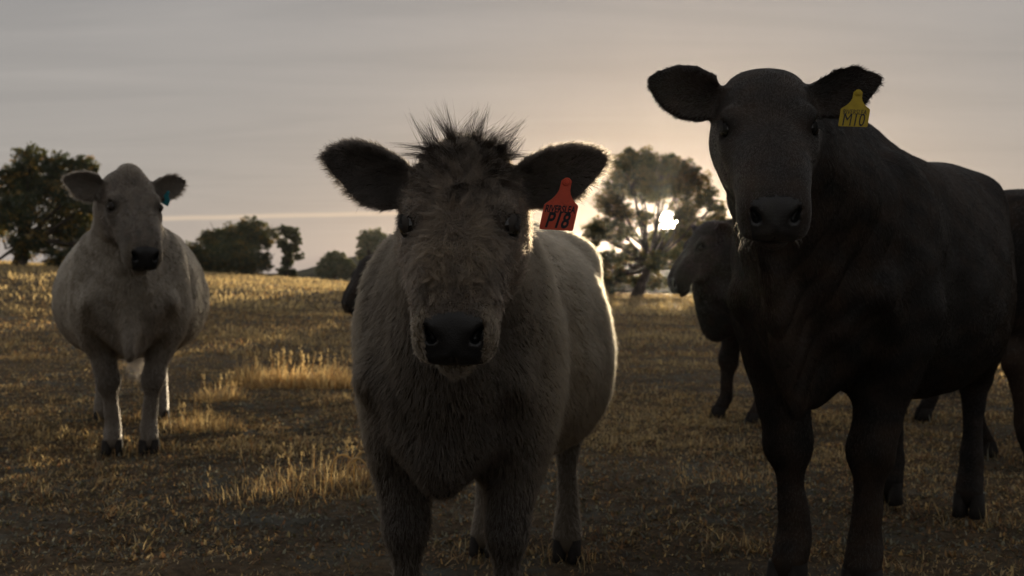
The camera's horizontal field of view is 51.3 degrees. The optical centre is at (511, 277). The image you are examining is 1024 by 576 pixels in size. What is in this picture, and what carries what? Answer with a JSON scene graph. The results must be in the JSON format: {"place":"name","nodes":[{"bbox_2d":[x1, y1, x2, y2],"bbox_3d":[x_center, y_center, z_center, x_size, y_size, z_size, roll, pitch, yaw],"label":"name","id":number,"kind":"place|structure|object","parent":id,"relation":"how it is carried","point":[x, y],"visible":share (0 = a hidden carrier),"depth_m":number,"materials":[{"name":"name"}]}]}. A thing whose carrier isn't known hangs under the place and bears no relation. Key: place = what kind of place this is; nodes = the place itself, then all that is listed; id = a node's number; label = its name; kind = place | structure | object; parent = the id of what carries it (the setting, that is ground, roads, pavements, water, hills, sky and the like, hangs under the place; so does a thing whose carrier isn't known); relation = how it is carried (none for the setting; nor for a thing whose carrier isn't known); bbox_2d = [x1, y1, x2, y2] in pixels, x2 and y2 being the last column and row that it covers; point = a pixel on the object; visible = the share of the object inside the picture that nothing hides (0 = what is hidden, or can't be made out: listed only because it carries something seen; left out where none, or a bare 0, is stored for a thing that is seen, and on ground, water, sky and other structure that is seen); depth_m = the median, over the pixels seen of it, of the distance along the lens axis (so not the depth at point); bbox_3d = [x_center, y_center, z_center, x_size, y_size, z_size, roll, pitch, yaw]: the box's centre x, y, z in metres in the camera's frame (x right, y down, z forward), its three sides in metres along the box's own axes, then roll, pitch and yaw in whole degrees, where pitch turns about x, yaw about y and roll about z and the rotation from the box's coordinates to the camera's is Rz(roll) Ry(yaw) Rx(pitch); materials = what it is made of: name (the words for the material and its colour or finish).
{"place":"outdoors","nodes":[
{"label":"outdoors","id":0,"kind":"place"},
{"bbox_2d":[275,256,691,293],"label":"hill","id":1,"kind":"structure","parent":0,"point":[308,272],"depth_m":136.72,"materials":[{"name":"brown plant"}]},
{"bbox_2d":[0,260,1023,575],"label":"ground","id":2,"kind":"structure","parent":0,"point":[184,566],"depth_m":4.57,"materials":[{"name":"brown plant"}]},
{"bbox_2d":[0,141,100,266],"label":"gum tree","id":3,"kind":"object","parent":2,"relation":"on","point":[28,188],"visible":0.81,"depth_m":44.67,"materials":[{"name":"green plant"}]},
{"bbox_2d":[51,163,209,456],"bbox_3d":[-2.234,0.187,6.274,0.894,1.550,2.186,0,0,-19],"label":"cow","id":4,"kind":"object","parent":2,"relation":"on","point":[130,285],"visible":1,"depth_m":5.61},
{"bbox_2d":[136,389,255,433],"bbox_3d":[-1.943,0.826,6.608,0.831,0.294,0.616,0,0,0],"label":"grass tussock","id":5,"kind":"object","parent":2,"relation":"on","point":[194,424],"depth_m":6.58,"materials":[{"name":"beige plant"}]},
{"bbox_2d":[177,370,265,403],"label":"grass tussock","id":6,"kind":"object","parent":2,"relation":"on","point":[232,395],"depth_m":8.18,"materials":[{"name":"beige plant"}]},
{"bbox_2d":[185,215,280,274],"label":"gum tree","id":7,"kind":"object","parent":2,"relation":"on","point":[237,248],"visible":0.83,"depth_m":57.34,"materials":[{"name":"green plant"}]},
{"bbox_2d":[198,345,279,387],"bbox_3d":[-2.385,0.796,9.576,0.912,0.422,0.822,0,0,-44],"label":"grass tussock","id":8,"kind":"object","parent":2,"relation":"on","point":[248,377],"depth_m":9.54,"materials":[{"name":"beige plant"}]},
{"bbox_2d":[136,458,349,517],"bbox_3d":[-1.027,0.880,4.597,1.230,0.186,0.818,0,0,0],"label":"grass tussock","id":9,"kind":"object","parent":2,"relation":"on","point":[254,489],"depth_m":4.58,"materials":[{"name":"beige plant"}]},
{"bbox_2d":[163,436,372,496],"bbox_3d":[-0.902,0.855,5.017,1.421,0.222,0.847,0,0,-16],"label":"grass tussock","id":10,"kind":"object","parent":2,"relation":"on","point":[313,465],"depth_m":5.01,"materials":[{"name":"beige plant"}]},
{"bbox_2d":[228,349,324,389],"bbox_3d":[-1.947,0.803,9.365,1.214,0.394,1.026,0,0,0],"label":"grass tussock","id":11,"kind":"object","parent":2,"relation":"on","point":[285,379],"depth_m":9.31,"materials":[{"name":"beige plant"}]},
{"bbox_2d":[275,224,304,278],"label":"gum tree","id":12,"kind":"object","parent":2,"relation":"on","point":[289,249],"visible":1,"depth_m":57.90,"materials":[{"name":"green plant"}]},
{"bbox_2d":[216,434,375,510],"bbox_3d":[-0.672,0.839,4.758,1.141,0.280,0.896,0,0,15],"label":"grass tussock","id":13,"kind":"object","parent":2,"relation":"on","point":[352,460],"depth_m":4.71,"materials":[{"name":"beige plant"}]},
{"bbox_2d":[256,344,352,391],"bbox_3d":[-1.630,0.812,9.276,1.406,0.437,0.929,0,0,0],"label":"grass tussock","id":14,"kind":"object","parent":2,"relation":"on","point":[329,380],"depth_m":9.20,"materials":[{"name":"beige plant"}]},
{"bbox_2d":[314,250,356,280],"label":"hill tree","id":15,"kind":"object","parent":2,"relation":"on","point":[334,264],"visible":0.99,"depth_m":91.38,"materials":[{"name":"green plant"}]},
{"bbox_2d":[341,254,372,314],"bbox_3d":[-0.536,0.307,9.591,0.726,1.292,2.192,0,0,43],"label":"cow","id":16,"kind":"object","parent":2,"relation":"on","point":[349,296],"visible":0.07,"depth_m":8.93},
{"bbox_2d":[354,227,387,259],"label":"hill tree","id":17,"kind":"object","parent":2,"relation":"on","point":[368,242],"visible":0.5,"depth_m":83.52,"materials":[{"name":"green plant"}]},
{"bbox_2d":[315,99,619,575],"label":"cow","id":18,"kind":"object","parent":2,"relation":"on","point":[484,346],"visible":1,"depth_m":2.29},
{"bbox_2d":[602,272,667,294],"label":"shrub","id":19,"kind":"object","parent":2,"relation":"on","point":[661,281],"visible":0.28,"depth_m":55.96,"materials":[{"name":"green plant"}]},
{"bbox_2d":[580,144,729,296],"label":"gum tree","id":20,"kind":"object","parent":2,"relation":"on","point":[634,176],"visible":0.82,"depth_m":53.60,"materials":[{"name":"green plant"}]},
{"bbox_2d":[640,454,837,502],"bbox_3d":[0.984,0.881,4.882,1.376,0.159,0.829,0,0,0],"label":"grass tussock","id":21,"kind":"object","parent":2,"relation":"on","point":[741,476],"depth_m":4.85,"materials":[{"name":"plant"}]},
{"bbox_2d":[667,218,938,424],"bbox_3d":[2.020,0.274,7.079,2.054,1.333,0.718,0,0,-9],"label":"cow","id":22,"kind":"object","parent":2,"relation":"on","point":[701,265],"visible":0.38,"depth_m":6.84},
{"bbox_2d":[646,64,1017,575],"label":"cow","id":23,"kind":"object","parent":2,"relation":"on","point":[873,273],"visible":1,"depth_m":2.95},
{"bbox_2d":[938,189,1023,465],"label":"cow","id":24,"kind":"object","parent":2,"relation":"on","point":[1012,364],"visible":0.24,"depth_m":5.26},
{"bbox_2d":[0,0,1023,272],"label":"sky","id":25,"kind":"structure","parent":0,"point":[237,99],"materials":[{"name":"grey"}]},
{"bbox_2d":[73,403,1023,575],"bbox_3d":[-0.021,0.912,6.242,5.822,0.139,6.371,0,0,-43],"label":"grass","id":26,"kind":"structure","parent":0,"point":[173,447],"depth_m":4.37,"materials":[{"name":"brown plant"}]}
]}

